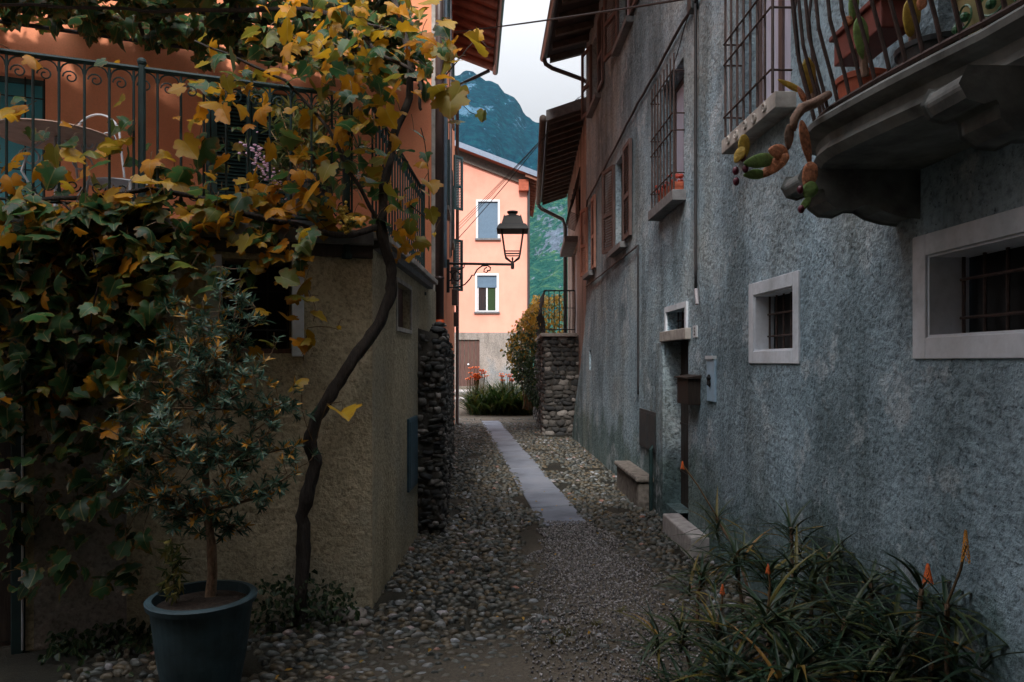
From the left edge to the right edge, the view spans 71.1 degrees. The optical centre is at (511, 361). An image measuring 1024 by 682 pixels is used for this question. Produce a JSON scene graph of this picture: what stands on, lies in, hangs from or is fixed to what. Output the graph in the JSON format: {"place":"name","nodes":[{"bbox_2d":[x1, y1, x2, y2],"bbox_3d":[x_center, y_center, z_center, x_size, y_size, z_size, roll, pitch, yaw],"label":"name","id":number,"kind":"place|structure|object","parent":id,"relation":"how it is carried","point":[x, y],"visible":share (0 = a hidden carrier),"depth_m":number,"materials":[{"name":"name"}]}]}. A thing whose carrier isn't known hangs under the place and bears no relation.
{"place":"outdoors","nodes":[
{"label":"outdoors","id":0,"kind":"place"},
{"bbox_2d":[0,363,843,681],"bbox_3d":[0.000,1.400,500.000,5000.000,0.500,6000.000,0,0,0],"label":"ground","id":1,"kind":"structure","parent":0,"point":[26,667],"depth_m":4.21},
{"bbox_2d":[37,566,361,676],"bbox_3d":[-1.730,1.467,4.103,1.731,0.370,0.674,0,0,-20],"label":"ground ivy","id":2,"kind":"object","parent":1,"relation":"on","point":[89,643],"visible":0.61,"depth_m":4.21,"materials":[{"name":"green plant"}]},
{"bbox_2d":[143,580,257,681],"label":"plant pot","id":3,"kind":"object","parent":1,"relation":"on","point":[198,635],"visible":0.93,"depth_m":3.45,"materials":[{"name":"plastic"}]},
{"bbox_2d":[154,537,191,605],"bbox_3d":[-1.679,1.046,3.545,0.188,0.348,0.179,0,0,-12],"label":"trailing plant","id":4,"kind":"object","parent":3,"relation":"in","point":[170,557],"visible":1,"depth_m":3.54,"materials":[{"name":"green plant"}]},
{"bbox_2d":[80,257,321,596],"bbox_3d":[-1.618,0.365,3.705,1.221,1.824,0.752,0,0,20],"label":"potted shrub","id":5,"kind":"object","parent":3,"relation":"in","point":[184,450],"visible":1,"depth_m":3.65,"materials":[{"name":"green plant"}]},
{"bbox_2d":[0,48,437,654],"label":"outbuilding","id":6,"kind":"structure","parent":1,"relation":"on","point":[362,514],"depth_m":4.58,"materials":[{"name":"beige paint"}]},
{"bbox_2d":[0,281,24,654],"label":"door","id":7,"kind":"structure","parent":6,"relation":"in","point":[12,611],"depth_m":4.05,"materials":[{"name":"teal wood"}]},
{"bbox_2d":[0,118,113,205],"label":"terrace table","id":8,"kind":"object","parent":6,"relation":"on","point":[16,134],"visible":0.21,"depth_m":4.90,"materials":[{"name":"white metal"}]},
{"bbox_2d":[74,114,147,197],"bbox_3d":[-2.918,-1.303,5.270,0.464,0.909,0.479,0,0,0],"label":"terrace chair","id":9,"kind":"object","parent":6,"relation":"on","point":[116,182],"visible":0.37,"depth_m":5.13,"materials":[{"name":"white metal"}]},
{"bbox_2d":[0,0,423,224],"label":"pergola","id":10,"kind":"object","parent":6,"relation":"on","point":[235,17],"visible":0.31,"depth_m":6.77,"materials":[{"name":"black metal"}]},
{"bbox_2d":[206,254,303,356],"bbox_3d":[-1.669,-0.335,4.664,0.582,0.730,0.360,0,0,-21],"label":"window","id":11,"kind":"structure","parent":6,"relation":"in","point":[272,300],"depth_m":4.76,"materials":[{"name":"paint"}]},
{"bbox_2d":[287,173,330,225],"bbox_3d":[-1.484,-1.100,5.300,0.350,0.500,0.350,0,0,0],"label":"plant pot","id":12,"kind":"object","parent":6,"relation":"on","point":[304,185],"visible":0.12,"depth_m":5.17,"materials":[{"name":"ceramic"}]},
{"bbox_2d":[230,94,404,199],"bbox_3d":[-1.463,-1.570,5.312,1.248,0.968,0.858,0,0,11],"label":"oleander","id":13,"kind":"object","parent":12,"relation":"in","point":[280,162],"visible":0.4,"depth_m":5.22,"materials":[{"name":"green plant"}]},
{"bbox_2d":[0,0,491,626],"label":"grapevine","id":14,"kind":"object","parent":1,"relation":"on","point":[78,236],"visible":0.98,"depth_m":4.22,"materials":[{"name":"green plant"}]},
{"bbox_2d":[0,0,504,424],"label":"coral house","id":15,"kind":"structure","parent":1,"relation":"on","point":[437,128],"depth_m":7.53,"materials":[{"name":"paint"}]},
{"bbox_2d":[0,76,44,204],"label":"window","id":16,"kind":"structure","parent":15,"relation":"in","point":[21,87],"depth_m":6.98,"materials":[{"name":"blue glass"}]},
{"bbox_2d":[206,80,295,223],"bbox_3d":[-2.779,-1.800,7.684,0.961,2.300,0.235,0,0,-21],"label":"french door","id":17,"kind":"structure","parent":15,"relation":"in","point":[237,169],"depth_m":7.57,"materials":[{"name":"glass"}]},
{"bbox_2d":[447,118,450,220],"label":"window","id":18,"kind":"structure","parent":15,"relation":"in","point":[448,140],"depth_m":12.12,"materials":[{"name":"brown glass"}]},
{"bbox_2d":[447,0,450,64],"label":"window","id":19,"kind":"structure","parent":15,"relation":"in","point":[448,1],"depth_m":12.12,"materials":[{"name":"brown glass"}]},
{"bbox_2d":[452,170,454,249],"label":"window","id":20,"kind":"structure","parent":15,"relation":"in","point":[453,190],"depth_m":15.31,"materials":[{"name":"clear glass"}]},
{"bbox_2d":[452,38,454,130],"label":"window","id":21,"kind":"structure","parent":15,"relation":"in","point":[453,70],"depth_m":15.27,"materials":[{"name":"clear glass"}]},
{"bbox_2d":[447,210,527,292],"bbox_3d":[-0.470,-1.913,12.500,1.503,1.425,0.545,0,0,0],"label":"wall lantern","id":22,"kind":"object","parent":15,"relation":"attached to","point":[512,222],"depth_m":12.45,"materials":[{"name":"black metal"}]},
{"bbox_2d":[314,605,339,618],"bbox_3d":[-1.188,1.626,4.625,0.187,0.099,0.128,0,0,0],"label":"border stone","id":23,"kind":"object","parent":1,"relation":"on","point":[319,608],"visible":0.27,"depth_m":4.59,"materials":[{"name":"grey stone"}]},
{"bbox_2d":[335,606,366,621],"bbox_3d":[-1.028,1.623,4.578,0.210,0.111,0.144,0,0,0],"label":"border stone","id":24,"kind":"object","parent":1,"relation":"on","point":[350,616],"visible":0.36,"depth_m":4.54,"materials":[{"name":"grey stone"}]},
{"bbox_2d":[352,618,370,626],"bbox_3d":[-0.942,1.635,4.474,0.117,0.062,0.080,0,0,0],"label":"border stone","id":25,"kind":"object","parent":1,"relation":"on","point":[365,622],"visible":0.71,"depth_m":4.45,"materials":[{"name":"grey stone"}]},
{"bbox_2d":[417,322,454,534],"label":"rubble wall","id":26,"kind":"structure","parent":1,"relation":"on","point":[436,404],"depth_m":6.81,"materials":[{"name":"grey stone"}]},
{"bbox_2d":[57,418,851,681],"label":"cobblestones","id":27,"kind":"structure","parent":1,"relation":"on","point":[504,505],"depth_m":5.32,"materials":[{"name":"grey stone"}]},
{"bbox_2d":[276,491,731,679],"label":"fallen leaves","id":28,"kind":"object","parent":27,"relation":"on","point":[523,618],"visible":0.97,"depth_m":4.49,"materials":[{"name":"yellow plant"}]},
{"bbox_2d":[560,627,575,636],"bbox_3d":[0.328,1.617,4.291,0.112,0.048,0.090,0,0,0],"label":"grass tuft","id":29,"kind":"object","parent":27,"relation":"on","point":[567,631],"visible":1,"depth_m":4.29,"materials":[{"name":"green plant"}]},
{"bbox_2d":[616,584,775,681],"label":"aloe","id":30,"kind":"object","parent":27,"relation":"on","point":[700,626],"visible":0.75,"depth_m":3.42,"materials":[{"name":"green plant"}]},
{"bbox_2d":[674,544,869,681],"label":"aloe","id":31,"kind":"object","parent":27,"relation":"on","point":[787,622],"visible":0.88,"depth_m":3.26,"materials":[{"name":"green plant"}]},
{"bbox_2d":[683,601,895,681],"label":"aloe","id":32,"kind":"object","parent":27,"relation":"on","point":[783,675],"visible":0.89,"depth_m":3.02,"materials":[{"name":"green plant"}]},
{"bbox_2d":[717,525,862,672],"bbox_3d":[1.371,1.258,3.615,0.734,0.784,0.800,0,0,0],"label":"aloe","id":33,"kind":"object","parent":27,"relation":"on","point":[773,567],"visible":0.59,"depth_m":3.64,"materials":[{"name":"green plant"}]},
{"bbox_2d":[723,552,876,671],"bbox_3d":[1.448,1.293,3.549,0.824,0.717,0.643,0,0,0],"label":"aloe","id":34,"kind":"object","parent":27,"relation":"on","point":[806,599],"visible":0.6,"depth_m":3.51,"materials":[{"name":"green plant"}]},
{"bbox_2d":[800,530,913,658],"bbox_3d":[1.624,1.234,3.296,0.673,0.829,0.582,0,0,0],"label":"aloe","id":35,"kind":"object","parent":27,"relation":"on","point":[870,587],"visible":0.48,"depth_m":3.31,"materials":[{"name":"green plant"}]},
{"bbox_2d":[792,582,942,681],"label":"aloe","id":36,"kind":"object","parent":27,"relation":"on","point":[889,652],"visible":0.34,"depth_m":3.09,"materials":[{"name":"green plant"}]},
{"bbox_2d":[786,612,966,681],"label":"aloe","id":37,"kind":"object","parent":27,"relation":"on","point":[892,677],"visible":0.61,"depth_m":2.93,"materials":[{"name":"green plant"}]},
{"bbox_2d":[825,594,1003,681],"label":"aloe","id":38,"kind":"object","parent":27,"relation":"on","point":[934,671],"visible":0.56,"depth_m":2.87,"materials":[{"name":"green plant"}]},
{"bbox_2d":[870,530,1023,681],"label":"aloe","id":39,"kind":"object","parent":27,"relation":"on","point":[949,650],"visible":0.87,"depth_m":2.69,"materials":[{"name":"green plant"}]},
{"bbox_2d":[455,367,533,414],"bbox_3d":[-0.216,0.909,22.962,3.768,1.483,4.582,0,0,0],"label":"daylily clump","id":40,"kind":"object","parent":1,"relation":"on","point":[505,399],"visible":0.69,"depth_m":21.97,"materials":[{"name":"green plant"}]},
{"bbox_2d":[455,140,536,385],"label":"peach house","id":41,"kind":"structure","parent":1,"relation":"on","point":[494,302],"depth_m":33.00,"materials":[{"name":"paint"}]},
{"bbox_2d":[459,340,479,385],"bbox_3d":[-2.018,0.080,33.046,1.040,2.140,0.108,0,0,0],"label":"door","id":42,"kind":"structure","parent":41,"relation":"in","point":[472,347],"depth_m":33.06,"materials":[{"name":"brown wood"}]},
{"bbox_2d":[474,273,499,312],"bbox_3d":[-1.153,-3.120,33.020,1.180,1.840,0.240,0,0,0],"label":"window","id":43,"kind":"structure","parent":41,"relation":"in","point":[486,287],"depth_m":33.09,"materials":[{"name":"wood"}]},
{"bbox_2d":[475,200,500,239],"bbox_3d":[-1.108,-6.505,33.020,1.190,1.870,0.240,0,0,0],"label":"window","id":44,"kind":"structure","parent":41,"relation":"in","point":[487,222],"depth_m":33.06,"materials":[{"name":"glass"}]},
{"bbox_2d":[546,635,558,643],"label":"grass tuft","id":45,"kind":"object","parent":1,"relation":"on","point":[550,640],"visible":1,"depth_m":4.16,"materials":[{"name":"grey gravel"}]},
{"bbox_2d":[533,290,578,434],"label":"stone terrace","id":46,"kind":"structure","parent":1,"relation":"on","point":[557,360],"depth_m":16.02,"materials":[{"name":"grey stone"}]},
{"bbox_2d":[500,294,562,409],"bbox_3d":[0.676,-0.327,19.735,1.967,3.589,5.632,0,0,0],"label":"creeper","id":47,"kind":"object","parent":46,"relation":"attached to","point":[526,337],"visible":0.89,"depth_m":18.04,"materials":[{"name":"green plant"}]},
{"bbox_2d":[536,97,585,372],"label":"pinkish house","id":48,"kind":"structure","parent":1,"relation":"on","point":[561,170],"depth_m":16.30,"materials":[{"name":"paint"}]},
{"bbox_2d":[464,140,540,223],"bbox_3d":[-0.068,-4.186,16.020,0.012,1.694,5.236,0,0,-30],"label":"overhead wire","id":49,"kind":"object","parent":48,"relation":"attached to","point":[502,183],"visible":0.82,"depth_m":16.31,"materials":[{"name":"black metal"}]},
{"bbox_2d":[458,132,548,238],"bbox_3d":[-0.117,-4.034,16.021,0.018,1.811,5.186,0,0,-29],"label":"overhead wire","id":50,"kind":"object","parent":48,"relation":"attached to","point":[506,183],"visible":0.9,"depth_m":15.99,"materials":[{"name":"black metal"}]},
{"bbox_2d":[467,96,580,215],"bbox_3d":[-0.018,-4.300,16.019,0.012,1.610,5.288,0,0,-31],"label":"overhead wire","id":51,"kind":"object","parent":48,"relation":"attached to","point":[499,183],"visible":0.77,"depth_m":16.64,"materials":[{"name":"black metal"}]},
{"bbox_2d":[472,97,578,212],"bbox_3d":[-0.048,-4.243,16.020,0.012,1.652,5.256,0,0,-30],"label":"overhead wire","id":52,"kind":"object","parent":48,"relation":"attached to","point":[507,176],"visible":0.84,"depth_m":16.19,"materials":[{"name":"black metal"}]},
{"bbox_2d":[566,167,580,230],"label":"window","id":53,"kind":"structure","parent":48,"relation":"in","point":[577,179],"depth_m":16.11,"materials":[{"name":"brown wood"}]},
{"bbox_2d":[575,253,576,332],"bbox_3d":[1.605,-1.665,17.493,0.080,2.070,1.800,0,0,1],"label":"door","id":54,"kind":"structure","parent":48,"relation":"in","point":[576,253],"depth_m":17.81,"materials":[{"name":"paint"}]},
{"bbox_2d":[589,618,601,627],"bbox_3d":[0.510,1.618,4.415,0.106,0.046,0.088,0,0,0],"label":"grass tuft","id":55,"kind":"object","parent":1,"relation":"on","point":[593,624],"visible":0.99,"depth_m":4.42,"materials":[{"name":"green plant"}]},
{"bbox_2d":[614,461,653,508],"bbox_3d":[1.459,1.480,8.641,0.220,0.380,1.380,0,0,-2],"label":"stone bench","id":56,"kind":"object","parent":1,"relation":"on","point":[632,482],"visible":0.81,"depth_m":8.31,"materials":[{"name":"grey stone"}]},
{"bbox_2d":[520,520,751,681],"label":"gravel","id":57,"kind":"structure","parent":1,"relation":"on","point":[577,569],"depth_m":5.12,"materials":[{"name":"grey gravel"}]},
{"bbox_2d":[609,596,713,676],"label":"aloe","id":58,"kind":"object","parent":1,"relation":"on","point":[655,631],"visible":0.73,"depth_m":3.61,"materials":[{"name":"green plant"}]},
{"bbox_2d":[635,636,727,681],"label":"aloe","id":59,"kind":"object","parent":1,"relation":"on","point":[666,674],"visible":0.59,"depth_m":3.37,"materials":[{"name":"green plant"}]},
{"bbox_2d":[648,535,754,662],"bbox_3d":[1.006,1.304,3.864,0.622,0.696,0.611,0,0,-35],"label":"aloe","id":60,"kind":"object","parent":1,"relation":"on","point":[702,577],"visible":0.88,"depth_m":3.85,"materials":[{"name":"green plant"}]},
{"bbox_2d":[660,589,779,681],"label":"aloe","id":61,"kind":"object","parent":1,"relation":"on","point":[730,671],"visible":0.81,"depth_m":3.16,"materials":[{"name":"green plant"}]},
{"bbox_2d":[673,461,782,586],"bbox_3d":[1.243,0.958,4.222,0.497,0.690,0.706,0,0,-32],"label":"aloe","id":62,"kind":"object","parent":1,"relation":"on","point":[719,523],"visible":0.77,"depth_m":4.29,"materials":[{"name":"green plant"}]},
{"bbox_2d":[682,523,782,664],"bbox_3d":[1.222,1.281,3.902,0.619,0.749,0.800,0,0,0],"label":"aloe","id":63,"kind":"object","parent":1,"relation":"on","point":[737,552],"visible":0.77,"depth_m":3.88,"materials":[{"name":"green plant"}]},
{"bbox_2d":[540,0,1023,681],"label":"stuccoed house","id":64,"kind":"structure","parent":1,"relation":"on","point":[844,352],"depth_m":3.96,"materials":[{"name":"grey paint"}]},
{"bbox_2d":[451,0,682,32],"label":"overhead cable","id":65,"kind":"object","parent":64,"relation":"attached to","point":[637,6],"visible":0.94,"depth_m":8.21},
{"bbox_2d":[580,194,595,279],"bbox_3d":[1.379,-2.147,12.727,0.161,1.325,1.356,0,0,-3],"label":"window","id":66,"kind":"structure","parent":64,"relation":"in","point":[586,275],"depth_m":13.05,"materials":[{"name":"brown wood"}]},
{"bbox_2d":[581,7,603,119],"bbox_3d":[1.423,-4.918,12.128,0.225,1.265,1.802,0,0,-4],"label":"window","id":67,"kind":"structure","parent":64,"relation":"in","point":[593,102],"depth_m":12.22,"materials":[{"name":"brown wood"}]},
{"bbox_2d":[602,138,631,256],"bbox_3d":[1.513,-2.167,9.910,0.241,1.325,1.669,0,0,-4],"label":"window","id":68,"kind":"structure","parent":64,"relation":"in","point":[613,251],"depth_m":9.66,"materials":[{"name":"brown wood"}]},
{"bbox_2d":[603,0,637,61],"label":"window","id":69,"kind":"structure","parent":64,"relation":"in","point":[620,37],"depth_m":10.01,"materials":[{"name":"brown wood"}]},
{"bbox_2d":[648,53,685,220],"bbox_3d":[1.622,-2.195,7.171,0.300,1.390,1.010,0,0,-2],"label":"window","id":70,"kind":"structure","parent":64,"relation":"in","point":[675,197],"depth_m":7.23,"materials":[{"name":"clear glass"}]},
{"bbox_2d":[655,173,683,200],"bbox_3d":[1.583,-1.727,7.167,0.180,0.231,0.660,0,0,0],"label":"flower box","id":71,"kind":"object","parent":64,"relation":"on","point":[679,184],"visible":0.45,"depth_m":6.86,"materials":[{"name":"ceramic"}]},
{"bbox_2d":[680,341,687,507],"bbox_3d":[1.782,0.635,7.012,0.052,1.670,0.820,0,0,-2],"label":"door","id":72,"kind":"structure","parent":64,"relation":"in","point":[684,345],"depth_m":7.29,"materials":[{"name":"brown wood"}]},
{"bbox_2d":[722,0,795,153],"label":"window","id":73,"kind":"structure","parent":64,"relation":"in","point":[774,101],"depth_m":4.77,"materials":[{"name":"grey glass"}]},
{"bbox_2d":[749,270,799,363],"bbox_3d":[1.776,-0.263,4.650,0.192,0.555,0.810,0,0,-2],"label":"window","id":74,"kind":"structure","parent":64,"relation":"in","point":[774,303],"depth_m":4.80,"materials":[{"name":"paint"}]},
{"bbox_2d":[732,90,831,212],"bbox_3d":[1.074,-0.829,2.797,0.444,0.512,0.084,0,0,-15],"label":"prickly pear","id":75,"kind":"object","parent":64,"relation":"attached to","point":[776,159],"visible":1,"depth_m":2.79,"materials":[{"name":"plant"}]},
{"bbox_2d":[778,57,816,101],"bbox_3d":[1.226,-1.188,3.030,0.246,0.211,0.056,0,0,-32],"label":"prickly pear","id":76,"kind":"object","parent":64,"relation":"attached to","point":[795,88],"visible":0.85,"depth_m":3.04,"materials":[{"name":"plant"}]},
{"bbox_2d":[835,67,886,98],"bbox_3d":[1.452,-1.075,2.967,0.212,0.200,0.212,0,0,0],"label":"plant pot","id":77,"kind":"object","parent":64,"relation":"on","point":[852,81],"visible":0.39,"depth_m":2.90,"materials":[{"name":"ceramic"}]},
{"bbox_2d":[842,0,868,77],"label":"prickly pear","id":78,"kind":"object","parent":77,"relation":"in","point":[861,51],"visible":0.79,"depth_m":2.85,"materials":[{"name":"green plant"}]},
{"bbox_2d":[829,0,906,66],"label":"planter","id":79,"kind":"object","parent":64,"relation":"attached to","point":[886,22],"visible":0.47,"depth_m":3.04,"materials":[{"name":"brown ceramic"}]},
{"bbox_2d":[893,30,958,64],"bbox_3d":[1.545,-1.060,2.611,0.276,0.170,0.276,0,0,0],"label":"plant pot","id":80,"kind":"object","parent":64,"relation":"on","point":[912,46],"visible":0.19,"depth_m":2.54,"materials":[{"name":"ceramic"}]},
{"bbox_2d":[902,0,926,41],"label":"prickly pear","id":81,"kind":"object","parent":80,"relation":"on","point":[908,24],"visible":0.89,"depth_m":2.63,"materials":[{"name":"plant"}]},
{"bbox_2d":[913,206,1023,358],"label":"window","id":82,"kind":"structure","parent":64,"relation":"in","point":[968,277],"depth_m":2.89,"materials":[{"name":"paint"}]},
{"bbox_2d":[951,0,1016,41],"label":"ceramic pot","id":83,"kind":"object","parent":64,"relation":"on","point":[968,13],"visible":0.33,"depth_m":2.30,"materials":[{"name":"ceramic"}]},
{"bbox_2d":[749,496,855,646],"bbox_3d":[1.597,1.204,3.940,0.611,0.890,0.730,0,0,0],"label":"aloe","id":84,"kind":"object","parent":1,"relation":"on","point":[789,533],"visible":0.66,"depth_m":3.99,"materials":[{"name":"green plant"}]},
{"bbox_2d":[781,527,869,671],"bbox_3d":[1.627,1.237,3.655,0.627,0.829,0.587,0,0,0],"label":"aloe","id":85,"kind":"object","parent":1,"relation":"on","point":[838,554],"visible":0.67,"depth_m":3.65,"materials":[{"name":"green plant"}]},
{"bbox_2d":[746,564,910,681],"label":"aloe","id":86,"kind":"object","parent":1,"relation":"on","point":[847,631],"visible":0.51,"depth_m":3.20,"materials":[{"name":"green plant"}]},
{"bbox_2d":[819,552,985,681],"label":"aloe","id":87,"kind":"object","parent":1,"relation":"on","point":[921,593],"visible":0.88,"depth_m":2.89,"materials":[{"name":"green plant"}]},
{"bbox_2d":[455,70,544,191],"bbox_3d":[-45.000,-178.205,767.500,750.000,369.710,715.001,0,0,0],"label":"mountain","id":88,"kind":"structure","parent":0,"point":[508,129],"depth_m":798.83,"materials":[{"name":"teal stone"}]},
{"bbox_2d":[464,194,567,365],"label":"hillside","id":89,"kind":"structure","parent":0,"point":[546,259],"depth_m":163.54,"materials":[{"name":"green plant"}]},
{"bbox_2d":[455,0,585,122],"label":"sky","id":90,"kind":"structure","parent":0,"point":[521,75],"materials":[{"name":"white"}]},
{"bbox_2d":[482,421,585,525],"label":"path","id":91,"kind":"structure","parent":0,"point":[535,482],"depth_m":9.68,"materials":[{"name":"stone"}]}
]}

